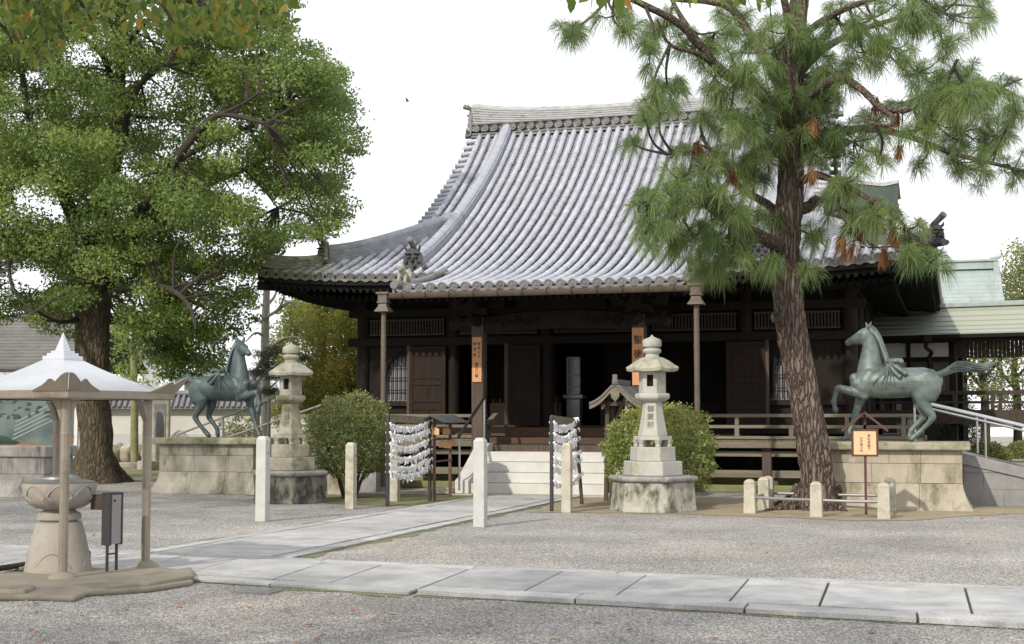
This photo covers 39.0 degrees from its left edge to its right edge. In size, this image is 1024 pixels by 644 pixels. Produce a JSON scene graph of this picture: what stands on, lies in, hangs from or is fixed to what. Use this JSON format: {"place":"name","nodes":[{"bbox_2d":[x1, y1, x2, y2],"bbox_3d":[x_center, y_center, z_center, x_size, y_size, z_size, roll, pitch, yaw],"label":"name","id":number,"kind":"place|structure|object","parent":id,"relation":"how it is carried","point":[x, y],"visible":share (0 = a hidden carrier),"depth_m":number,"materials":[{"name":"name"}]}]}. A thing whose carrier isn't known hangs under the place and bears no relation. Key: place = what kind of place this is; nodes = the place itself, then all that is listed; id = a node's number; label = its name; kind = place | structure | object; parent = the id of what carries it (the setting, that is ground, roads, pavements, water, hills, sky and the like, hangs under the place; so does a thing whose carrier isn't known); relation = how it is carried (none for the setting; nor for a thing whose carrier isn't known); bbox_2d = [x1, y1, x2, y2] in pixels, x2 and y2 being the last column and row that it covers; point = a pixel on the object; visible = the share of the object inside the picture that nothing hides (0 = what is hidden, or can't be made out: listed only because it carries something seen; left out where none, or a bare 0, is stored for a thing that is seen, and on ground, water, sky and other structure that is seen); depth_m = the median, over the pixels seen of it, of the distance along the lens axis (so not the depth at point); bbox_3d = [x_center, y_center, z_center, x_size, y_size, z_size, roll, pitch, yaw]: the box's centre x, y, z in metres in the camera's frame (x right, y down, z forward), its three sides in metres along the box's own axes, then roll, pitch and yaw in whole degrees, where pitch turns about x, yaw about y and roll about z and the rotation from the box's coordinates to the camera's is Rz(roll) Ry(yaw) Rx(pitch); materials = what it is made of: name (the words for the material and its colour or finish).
{"place":"outdoors","nodes":[
{"label":"outdoors","id":0,"kind":"place"},
{"bbox_2d":[0,445,76,497],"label":"stone wall","id":1,"kind":"structure","parent":0,"point":[20,465],"depth_m":29.02,"materials":[{"name":"stone"}]},
{"bbox_2d":[0,316,148,378],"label":"grey roofed building","id":2,"kind":"structure","parent":0,"point":[22,345],"depth_m":53.04,"materials":[{"name":"paint"}]},
{"bbox_2d":[114,345,159,387],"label":"pale house","id":3,"kind":"structure","parent":0,"point":[149,376],"depth_m":81.79,"materials":[{"name":"paint"}]},
{"bbox_2d":[0,544,474,594],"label":"stone path","id":4,"kind":"structure","parent":0,"point":[371,577],"depth_m":14.86,"materials":[{"name":"stone"}]},
{"bbox_2d":[0,562,24,570],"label":"metal pipe","id":5,"kind":"object","parent":4,"relation":"on","point":[11,566],"visible":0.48,"depth_m":15.00,"materials":[{"name":"brown metal"}]},
{"bbox_2d":[150,495,578,557],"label":"stone path","id":6,"kind":"structure","parent":0,"point":[307,539],"depth_m":20.26,"materials":[{"name":"stone"}]},
{"bbox_2d":[0,437,1023,643],"bbox_3d":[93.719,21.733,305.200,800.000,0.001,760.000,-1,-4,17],"label":"ground","id":7,"kind":"structure","parent":0,"point":[993,540],"depth_m":15.94,"materials":[{"name":"gravel"}]},
{"bbox_2d":[0,580,35,594],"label":"edge stone","id":8,"kind":"object","parent":7,"relation":"on","point":[16,586],"visible":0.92,"depth_m":12.96,"materials":[{"name":"stone"}]},
{"bbox_2d":[0,372,78,457],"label":"picture map board","id":9,"kind":"object","parent":7,"relation":"on","point":[24,422],"visible":0.46,"depth_m":36.92,"materials":[{"name":"paint"}]},
{"bbox_2d":[0,567,193,601],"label":"shelter platform","id":10,"kind":"structure","parent":7,"relation":"on","point":[94,581],"depth_m":13.41,"materials":[{"name":"stone"}]},
{"bbox_2d":[22,476,97,573],"bbox_3d":[-4.612,2.047,14.709,0.742,0.950,0.742,-1,-4,17],"label":"incense burner","id":11,"kind":"object","parent":10,"relation":"on","point":[41,492],"visible":0.84,"depth_m":14.48,"materials":[{"name":"stone"}]},
{"bbox_2d":[0,333,189,578],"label":"incense shelter","id":12,"kind":"object","parent":10,"relation":"on","point":[62,380],"visible":0.92,"depth_m":14.63,"materials":[{"name":"white metal"}]},
{"bbox_2d":[91,492,123,571],"bbox_3d":[-4.122,2.127,14.677,0.270,0.788,0.188,-2,-4,25],"label":"metal box","id":13,"kind":"object","parent":10,"relation":"on","point":[109,505],"visible":1,"depth_m":14.60,"materials":[{"name":"grey metal"}]},
{"bbox_2d":[122,468,158,481],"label":"moss","id":14,"kind":"object","parent":7,"relation":"on","point":[135,474],"visible":0.02,"depth_m":40.66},
{"bbox_2d":[113,442,123,461],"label":"boulder","id":15,"kind":"object","parent":14,"relation":"on","point":[116,448],"visible":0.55,"depth_m":48.01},
{"bbox_2d":[120,443,130,461],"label":"boulder","id":16,"kind":"object","parent":14,"relation":"on","point":[125,453],"visible":0.61,"depth_m":47.97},
{"bbox_2d":[119,462,136,467],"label":"kerb stone","id":17,"kind":"object","parent":14,"relation":"on","point":[128,464],"visible":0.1,"depth_m":45.41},
{"bbox_2d":[130,444,141,460],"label":"boulder","id":18,"kind":"object","parent":14,"relation":"on","point":[140,447],"visible":0.11,"depth_m":48.02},
{"bbox_2d":[141,420,142,470],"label":"natural stone pillar","id":19,"kind":"structure","parent":14,"relation":"on","point":[142,447],"depth_m":43.27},
{"bbox_2d":[109,317,181,461],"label":"slender tree","id":20,"kind":"object","parent":14,"relation":"on","point":[134,440],"visible":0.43,"depth_m":45.90,"materials":[{"name":"green plant"}]},
{"bbox_2d":[137,400,170,469],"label":"stone stele","id":21,"kind":"object","parent":14,"relation":"on","point":[161,415],"visible":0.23,"depth_m":43.89,"materials":[{"name":"stone"}]},
{"bbox_2d":[78,390,337,449],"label":"plaster wall","id":22,"kind":"structure","parent":14,"relation":"on","point":[182,408],"depth_m":51.81,"materials":[{"name":"paint"}]},
{"bbox_2d":[218,411,266,436],"bbox_3d":[-6.777,3.082,35.973,1.314,1.795,1.355,1,-4,-12],"label":"shrub","id":23,"kind":"object","parent":14,"relation":"on","point":[232,425],"visible":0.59,"depth_m":35.83,"materials":[{"name":"green plant"}]},
{"bbox_2d":[245,269,307,436],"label":"bare tree","id":24,"kind":"object","parent":14,"relation":"on","point":[266,314],"visible":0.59,"depth_m":41.89,"materials":[{"name":"brown plant"}]},
{"bbox_2d":[248,344,315,436],"bbox_3d":[-6.256,2.361,38.950,2.002,3.624,1.471,0,-4,-1],"label":"pruned pine","id":25,"kind":"object","parent":14,"relation":"on","point":[269,364],"visible":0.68,"depth_m":38.89,"materials":[{"name":"green plant"}]},
{"bbox_2d":[269,293,356,445],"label":"conifer tree","id":26,"kind":"object","parent":14,"relation":"on","point":[333,369],"visible":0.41,"depth_m":43.78,"materials":[{"name":"green plant"}]},
{"bbox_2d":[107,567,193,588],"bbox_3d":[-3.404,2.473,13.834,0.575,0.085,1.630,-2,-4,26],"label":"edge stone","id":27,"kind":"object","parent":7,"relation":"on","point":[157,578],"visible":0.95,"depth_m":13.62,"materials":[{"name":"stone"}]},
{"bbox_2d":[0,0,374,483],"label":"camphor tree","id":28,"kind":"object","parent":7,"relation":"on","point":[87,261],"visible":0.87,"depth_m":33.70,"materials":[{"name":"green plant"}]},
{"bbox_2d":[15,570,402,596],"bbox_3d":[-3.595,2.536,14.213,5.835,0.001,0.179,-2,-4,27],"label":"moss","id":29,"kind":"object","parent":7,"relation":"on","point":[372,594],"visible":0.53,"depth_m":13.32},
{"bbox_2d":[151,437,284,494],"bbox_3d":[-6.256,3.049,30.831,2.532,1.167,1.482,-1,-4,17],"label":"stone pedestal","id":30,"kind":"object","parent":7,"relation":"on","point":[208,465],"visible":0.75,"depth_m":30.24,"materials":[{"name":"stone"}]},
{"bbox_2d":[175,337,261,436],"bbox_3d":[-6.274,1.395,30.891,2.395,2.143,0.672,-1,-4,20],"label":"bronze horse","id":31,"kind":"object","parent":30,"relation":"on","point":[236,383],"visible":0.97,"depth_m":30.61},
{"bbox_2d":[175,399,268,436],"bbox_3d":[-6.439,2.711,31.932,2.343,1.994,0.052,-1,-4,17],"label":"steel handrail","id":32,"kind":"object","parent":7,"relation":"on","point":[217,419],"visible":0.56,"depth_m":31.91,"materials":[{"name":"grey metal"}]},
{"bbox_2d":[175,370,277,389],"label":"grey roofed house","id":33,"kind":"structure","parent":7,"relation":"on","point":[186,385],"depth_m":64.93,"materials":[{"name":"tile"}]},
{"bbox_2d":[233,588,283,594],"bbox_3d":[-2.321,2.462,13.224,0.360,0.028,0.300,-1,-4,17],"label":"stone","id":34,"kind":"object","parent":7,"relation":"on","point":[264,591],"visible":1,"depth_m":13.13,"materials":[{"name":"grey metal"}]},
{"bbox_2d":[255,436,269,521],"bbox_3d":[-3.840,2.416,22.270,0.172,1.310,0.170,-1,-4,17],"label":"stone post","id":35,"kind":"object","parent":7,"relation":"on","point":[262,504],"visible":1,"depth_m":22.20,"materials":[{"name":"stone"}]},
{"bbox_2d":[227,404,342,443],"bbox_3d":[-5.417,2.768,33.343,3.280,2.065,0.052,-1,-4,17],"label":"steel handrail","id":36,"kind":"object","parent":7,"relation":"on","point":[265,424],"visible":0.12,"depth_m":33.41,"materials":[{"name":"grey metal"}]},
{"bbox_2d":[252,342,327,504],"bbox_3d":[-4.200,1.890,27.368,1.568,3.030,1.366,-1,-4,17],"label":"stone lantern","id":37,"kind":"object","parent":7,"relation":"on","point":[296,477],"visible":0.98,"depth_m":27.04,"materials":[{"name":"grey stone"}]},
{"bbox_2d":[176,506,412,544],"bbox_3d":[-2.520,3.146,23.468,0.236,0.001,11.300,-1,-4,17],"label":"moss","id":38,"kind":"object","parent":7,"relation":"on","point":[283,527],"visible":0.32,"depth_m":19.95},
{"bbox_2d":[345,442,356,508],"bbox_3d":[-2.816,2.689,25.269,0.161,1.160,0.160,-1,-4,17],"label":"stone post","id":39,"kind":"object","parent":7,"relation":"on","point":[351,476],"visible":1,"depth_m":25.20,"materials":[{"name":"stone"}]},
{"bbox_2d":[310,446,403,491],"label":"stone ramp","id":40,"kind":"structure","parent":7,"relation":"on","point":[371,483],"depth_m":31.03,"materials":[{"name":"grey stone"}]},
{"bbox_2d":[247,493,472,505],"bbox_3d":[-3.503,3.476,28.481,5.391,0.001,3.888,-1,-4,17],"label":"moss","id":41,"kind":"object","parent":7,"relation":"on","point":[380,499],"visible":0.44,"depth_m":28.05,"materials":[{"name":"plant"}]},
{"bbox_2d":[328,445,344,494],"bbox_3d":[-3.495,3.036,29.696,0.577,1.050,0.180,-1,-4,17],"label":"inscribed stone","id":42,"kind":"object","parent":41,"relation":"on","point":[333,487],"visible":0.21,"depth_m":29.63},
{"bbox_2d":[302,389,396,497],"bbox_3d":[-3.211,2.408,28.623,2.090,2.190,1.908,-1,-4,17],"label":"clipped bush","id":43,"kind":"object","parent":41,"relation":"on","point":[364,437],"visible":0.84,"depth_m":28.26,"materials":[{"name":"green plant"}]},
{"bbox_2d":[390,440,399,501],"bbox_3d":[-2.225,2.831,27.495,0.161,1.170,0.160,-1,-4,17],"label":"stone post","id":44,"kind":"object","parent":41,"relation":"on","point":[394,491],"visible":0.69,"depth_m":27.42,"materials":[{"name":"stone"}]},
{"bbox_2d":[385,414,432,506],"bbox_3d":[-1.905,2.544,26.836,0.177,1.655,1.887,-1,-4,21],"label":"fortune paper rack","id":45,"kind":"object","parent":41,"relation":"on","point":[422,422],"visible":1,"depth_m":26.74,"materials":[{"name":"paper"}]},
{"bbox_2d":[416,415,469,500],"bbox_3d":[-1.353,2.643,28.320,0.600,1.652,1.962,-1,-4,12],"label":"plaque rack","id":46,"kind":"object","parent":41,"relation":"on","point":[450,419],"visible":0.87,"depth_m":28.15,"materials":[{"name":"wood"}]},
{"bbox_2d":[432,425,438,434],"bbox_3d":[-1.465,2.061,27.645,0.150,0.195,0.012,-1,-4,17],"label":"votive plaque","id":47,"kind":"object","parent":46,"relation":"hanging from","point":[435,430],"visible":1,"depth_m":27.64,"materials":[{"name":"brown wood"}]},
{"bbox_2d":[439,437,445,446],"bbox_3d":[-1.349,2.340,28.063,0.150,0.195,0.012,-1,-4,17],"label":"votive plaque","id":48,"kind":"object","parent":46,"relation":"hanging from","point":[442,442],"visible":1,"depth_m":28.06,"materials":[{"name":"brown wood"}]},
{"bbox_2d":[443,424,449,433],"bbox_3d":[-1.292,2.111,28.405,0.150,0.195,0.012,-1,-4,17],"label":"votive plaque","id":49,"kind":"object","parent":46,"relation":"hanging from","point":[446,429],"visible":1,"depth_m":28.40,"materials":[{"name":"brown wood"}]},
{"bbox_2d":[444,438,450,447],"bbox_3d":[-1.269,2.381,28.381,0.150,0.195,0.012,-1,-4,17],"label":"votive plaque","id":50,"kind":"object","parent":46,"relation":"hanging from","point":[448,444],"visible":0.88,"depth_m":28.37,"materials":[{"name":"brown wood"}]},
{"bbox_2d":[449,436,455,445],"bbox_3d":[-1.187,2.372,28.713,0.150,0.195,0.012,-1,-4,17],"label":"votive plaque","id":51,"kind":"object","parent":46,"relation":"hanging from","point":[453,441],"visible":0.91,"depth_m":28.70,"materials":[{"name":"brown wood"}]},
{"bbox_2d":[0,0,771,68],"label":"broadleaf tree","id":52,"kind":"object","parent":7,"relation":"on","point":[43,27],"visible":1,"depth_m":8.06,"materials":[{"name":"green plant"}]},
{"bbox_2d":[303,504,548,557],"bbox_3d":[-0.524,3.072,22.336,0.206,0.001,12.300,-1,-4,17],"label":"moss","id":53,"kind":"object","parent":7,"relation":"on","point":[383,540],"visible":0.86,"depth_m":19.52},
{"bbox_2d":[473,438,486,526],"bbox_3d":[-0.464,2.348,21.163,0.171,1.300,0.170,-1,-4,17],"label":"stone post","id":54,"kind":"object","parent":7,"relation":"on","point":[479,482],"visible":1,"depth_m":21.09,"materials":[{"name":"stone"}]},
{"bbox_2d":[24,486,982,643],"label":"fallen leaves","id":55,"kind":"object","parent":7,"relation":"on","point":[628,629],"visible":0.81,"depth_m":11.23,"materials":[{"name":"red plant"}]},
{"bbox_2d":[561,443,572,512],"bbox_3d":[0.928,2.623,24.349,0.161,1.170,0.160,-1,-4,17],"label":"stone post","id":56,"kind":"object","parent":7,"relation":"on","point":[566,481],"visible":1,"depth_m":24.28,"materials":[{"name":"stone"}]},
{"bbox_2d":[246,83,949,497],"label":"temple hall","id":57,"kind":"structure","parent":7,"relation":"on","point":[522,261],"depth_m":34.46,"materials":[{"name":"tile"}]},
{"bbox_2d":[380,351,406,400],"bbox_3d":[-2.736,1.365,35.886,1.200,1.259,0.175,-1,-4,17],"label":"bell window","id":58,"kind":"structure","parent":57,"relation":"in","point":[396,367],"depth_m":35.96,"materials":[{"name":"paper"}]},
{"bbox_2d":[406,346,445,424],"bbox_3d":[-2.095,1.582,35.379,1.005,2.020,0.090,-1,-4,17],"label":"door","id":59,"kind":"structure","parent":57,"relation":"in","point":[426,365],"depth_m":35.37,"materials":[{"name":"brown wood"}]},
{"bbox_2d":[472,337,481,381],"bbox_3d":[-0.769,0.824,31.718,0.215,0.990,0.033,-1,-4,17],"label":"sign board","id":60,"kind":"object","parent":57,"relation":"attached to","point":[476,359],"visible":1,"depth_m":31.70,"materials":[{"name":"brown"}]},
{"bbox_2d":[504,343,539,427],"bbox_3d":[0.246,1.523,34.481,0.855,2.020,0.090,1,-4,-10],"label":"door","id":61,"kind":"structure","parent":57,"relation":"in","point":[521,362],"depth_m":34.46,"materials":[{"name":"brown wood"}]},
{"bbox_2d":[563,357,586,425],"bbox_3d":[1.525,1.745,35.158,0.500,1.785,0.400,-1,-4,17],"label":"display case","id":62,"kind":"object","parent":57,"relation":"in","point":[574,404],"visible":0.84,"depth_m":35.07,"materials":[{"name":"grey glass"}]},
{"bbox_2d":[600,398,627,424],"bbox_3d":[2.834,2.148,34.625,1.350,0.650,0.550,-1,-4,17],"label":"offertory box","id":63,"kind":"object","parent":57,"relation":"on","point":[602,416],"visible":0.1,"depth_m":34.51,"materials":[{"name":"brown wood"}]},
{"bbox_2d":[632,328,643,384],"bbox_3d":[2.674,0.730,30.668,0.245,1.220,0.033,-1,-4,17],"label":"sign board","id":64,"kind":"object","parent":57,"relation":"attached to","point":[637,342],"visible":0.56,"depth_m":30.66,"materials":[{"name":"orange"}]},
{"bbox_2d":[726,340,769,428],"bbox_3d":[5.401,1.431,33.087,0.975,2.020,0.090,-1,-4,17],"label":"door","id":65,"kind":"structure","parent":57,"relation":"in","point":[747,363],"depth_m":33.07,"materials":[{"name":"brown wood"}]},
{"bbox_2d":[770,354,789,399],"bbox_3d":[6.423,1.181,33.086,1.200,1.259,0.175,-1,-4,17],"label":"bell window","id":66,"kind":"structure","parent":57,"relation":"in","point":[778,387],"depth_m":33.16,"materials":[{"name":"paper"}]},
{"bbox_2d":[415,595,1020,629],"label":"curb","id":67,"kind":"structure","parent":7,"relation":"on","point":[698,611],"depth_m":11.70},
{"bbox_2d":[836,180,902,432],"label":"hall","id":68,"kind":"structure","parent":7,"relation":"on","point":[889,192],"depth_m":48.54,"materials":[{"name":"tile"}]},
{"bbox_2d":[874,300,1023,440],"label":"covered corridor","id":69,"kind":"object","parent":7,"relation":"on","point":[997,327],"visible":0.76,"depth_m":39.38,"materials":[{"name":"green metal"}]},
{"bbox_2d":[911,362,949,390],"bbox_3d":[11.518,1.562,39.783,1.040,0.920,0.050,-2,-4,29],"label":"window","id":70,"kind":"structure","parent":69,"relation":"in","point":[937,366],"depth_m":39.67,"materials":[{"name":"grey glass"}]},
{"bbox_2d":[901,255,1003,440],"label":"copper roofed hall","id":71,"kind":"structure","parent":7,"relation":"on","point":[978,280],"depth_m":58.69,"materials":[{"name":"green metal"}]},
{"bbox_2d":[934,379,983,453],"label":"young pine","id":72,"kind":"object","parent":7,"relation":"on","point":[944,430],"visible":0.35,"depth_m":40.54,"materials":[{"name":"green plant"}]},
{"bbox_2d":[962,451,1023,505],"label":"stone ramp","id":73,"kind":"structure","parent":7,"relation":"on","point":[989,481],"depth_m":26.13,"materials":[{"name":"grey stone"}]},
{"bbox_2d":[913,404,1023,458],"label":"steel handrail","id":74,"kind":"object","parent":73,"relation":"on","point":[975,419],"visible":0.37,"depth_m":26.30,"materials":[{"name":"silver metal"}]},
{"bbox_2d":[932,403,1023,452],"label":"steel handrail","id":75,"kind":"object","parent":73,"relation":"on","point":[977,445],"visible":0.47,"depth_m":28.04,"materials":[{"name":"silver metal"}]},
{"bbox_2d":[963,341,1023,455],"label":"tree","id":76,"kind":"object","parent":7,"relation":"on","point":[981,382],"visible":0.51,"depth_m":55.80,"materials":[{"name":"green plant"}]},
{"bbox_2d":[978,340,1023,441],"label":"broadleaf tree","id":77,"kind":"object","parent":7,"relation":"on","point":[1017,435],"visible":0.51,"depth_m":59.78,"materials":[{"name":"green plant"}]},
{"bbox_2d":[1000,237,1023,300],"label":"broadleaf tree","id":78,"kind":"object","parent":7,"relation":"on","point":[1011,286],"visible":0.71,"depth_m":60.69,"materials":[{"name":"green plant"}]},
{"bbox_2d":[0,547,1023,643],"bbox_3d":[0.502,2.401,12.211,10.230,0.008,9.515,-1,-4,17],"label":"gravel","id":79,"kind":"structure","parent":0,"point":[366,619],"depth_m":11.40,"materials":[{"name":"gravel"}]},
{"bbox_2d":[0,0,1023,409],"label":"sky","id":80,"kind":"structure","parent":0,"point":[442,56],"materials":[{"name":"white"}]},
{"bbox_2d":[554,395,561,424],"bbox_3d":[0.540,2.225,35.324,1.300,0.850,0.500,-1,-4,17],"label":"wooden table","id":81,"kind":"object","parent":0,"point":[558,398],"visible":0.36,"depth_m":35.14,"materials":[{"name":"brown wood"}]},
{"bbox_2d":[417,566,1023,628],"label":"stone path","id":82,"kind":"structure","parent":0,"point":[947,604],"depth_m":12.72,"materials":[{"name":"stone"}]},
{"bbox_2d":[529,497,1023,520],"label":"soil","id":83,"kind":"structure","parent":0,"point":[722,506],"depth_m":24.48,"materials":[{"name":"soil"}]},
{"bbox_2d":[549,415,583,510],"bbox_3d":[0.947,2.475,25.613,0.211,1.637,2.118,-1,-4,15],"label":"fortune paper rack","id":84,"kind":"object","parent":83,"relation":"on","point":[567,422],"visible":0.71,"depth_m":25.32,"materials":[{"name":"paper"}]},
{"bbox_2d":[589,374,642,500],"bbox_3d":[2.114,2.231,27.813,1.020,2.411,1.170,-1,-4,17],"label":"roofed stand","id":85,"kind":"object","parent":83,"relation":"on","point":[608,398],"visible":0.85,"depth_m":27.55,"materials":[{"name":"brown wood"}]},
{"bbox_2d":[608,335,697,512],"bbox_3d":[2.422,1.726,24.885,1.568,3.030,1.366,-1,-4,17],"label":"stone lantern","id":86,"kind":"object","parent":83,"relation":"on","point":[653,479],"visible":1,"depth_m":24.55,"materials":[{"name":"stone"}]},
{"bbox_2d":[596,400,720,490],"bbox_3d":[2.679,2.386,26.495,2.275,1.964,1.776,-1,-4,17],"label":"clipped bush","id":87,"kind":"object","parent":83,"relation":"on","point":[704,457],"visible":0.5,"depth_m":26.18,"materials":[{"name":"green plant"}]},
{"bbox_2d":[743,479,756,513],"bbox_3d":[3.967,2.905,24.079,0.202,0.572,0.202,-1,-4,17],"label":"guard post","id":88,"kind":"object","parent":83,"relation":"on","point":[750,505],"visible":1,"depth_m":23.99,"materials":[{"name":"stone"}]},
{"bbox_2d":[755,496,809,500],"bbox_3d":[4.433,2.897,23.659,1.084,0.058,0.052,-3,-5,42],"label":"guard rail","id":89,"kind":"object","parent":88,"relation":"attached to","point":[781,498],"visible":1,"depth_m":23.64,"materials":[{"name":"grey metal"}]},
{"bbox_2d":[757,477,769,509],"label":"guard post","id":90,"kind":"object","parent":83,"relation":"on","point":[763,486],"visible":0.94,"depth_m":24.89,"materials":[{"name":"stone"}]},
{"bbox_2d":[765,476,774,506],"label":"guard post","id":91,"kind":"object","parent":83,"relation":"on","point":[771,480],"visible":0.48,"depth_m":25.31,"materials":[{"name":"stone"}]},
{"bbox_2d":[773,492,876,496],"bbox_3d":[5.470,2.985,24.983,1.933,0.058,0.052,-2,-4,24],"label":"guard rail","id":92,"kind":"object","parent":91,"relation":"attached to","point":[839,494],"visible":0.4,"depth_m":24.83,"materials":[{"name":"grey metal"}]},
{"bbox_2d":[542,0,1023,511],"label":"long needled pine","id":93,"kind":"object","parent":83,"relation":"on","point":[792,101],"visible":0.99,"depth_m":24.01,"materials":[{"name":"green plant"}]},
{"bbox_2d":[810,481,822,516],"bbox_3d":[4.898,2.850,23.241,0.202,0.572,0.202,-1,-4,17],"label":"guard post","id":94,"kind":"object","parent":83,"relation":"on","point":[816,498],"visible":1,"depth_m":23.15,"materials":[{"name":"stone"}]},
{"bbox_2d":[822,499,876,502],"bbox_3d":[5.382,2.855,23.013,0.900,0.058,0.052,-2,-4,25],"label":"guard rail","id":95,"kind":"object","parent":94,"relation":"attached to","point":[848,501],"visible":1,"depth_m":23.00,"materials":[{"name":"grey metal"}]},
{"bbox_2d":[841,412,888,517],"bbox_3d":[5.696,2.292,23.278,0.736,1.690,0.440,-1,-4,17],"label":"notice stake","id":96,"kind":"object","parent":83,"relation":"on","point":[864,442],"visible":1,"depth_m":23.25,"materials":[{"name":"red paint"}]},
{"bbox_2d":[877,482,890,518],"bbox_3d":[5.866,2.820,22.788,0.202,0.572,0.202,-1,-4,17],"label":"guard post","id":97,"kind":"object","parent":83,"relation":"on","point":[883,501],"visible":1,"depth_m":22.70,"materials":[{"name":"stone"}]},
{"bbox_2d":[884,478,896,511],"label":"guard post","id":98,"kind":"object","parent":83,"relation":"on","point":[891,482],"visible":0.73,"depth_m":24.46,"materials":[{"name":"stone"}]},
{"bbox_2d":[829,441,972,510],"bbox_3d":[6.842,2.706,25.628,2.532,1.167,1.482,-1,-4,17],"label":"stone pedestal","id":99,"kind":"object","parent":83,"relation":"on","point":[927,475],"visible":0.84,"depth_m":24.98,"materials":[{"name":"stone"}]},
{"bbox_2d":[831,321,996,441],"bbox_3d":[7.120,1.049,25.638,2.851,2.142,0.673,-1,-4,17],"label":"bronze horse","id":100,"kind":"object","parent":99,"relation":"on","point":[873,377],"visible":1,"depth_m":25.59},
{"bbox_2d":[968,424,1023,436],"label":"distant white building","id":101,"kind":"structure","parent":0,"point":[997,431],"depth_m":119.94,"materials":[{"name":"grey paint"}]},
{"bbox_2d":[970,424,1012,426],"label":"window","id":102,"kind":"structure","parent":101,"relation":"in","point":[991,425],"depth_m":119.95,"materials":[{"name":"grey glass"}]},
{"label":"lawn","id":103,"kind":"structure","parent":0,"visible":0},
{"bbox_2d":[966,441,1012,460],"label":"hedge","id":104,"kind":"object","parent":103,"relation":"on","point":[995,449],"visible":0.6,"depth_m":49.45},
{"bbox_2d":[1005,440,1023,459],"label":"hedge","id":105,"kind":"object","parent":103,"relation":"on","point":[1016,448],"visible":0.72,"depth_m":51.56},
{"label":"terrace","id":106,"kind":"structure","parent":0,"visible":0},
{"bbox_2d":[170,430,188,436],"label":"pointed rock","id":107,"kind":"object","parent":106,"relation":"on","point":[177,432],"visible":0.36,"depth_m":47.39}
]}

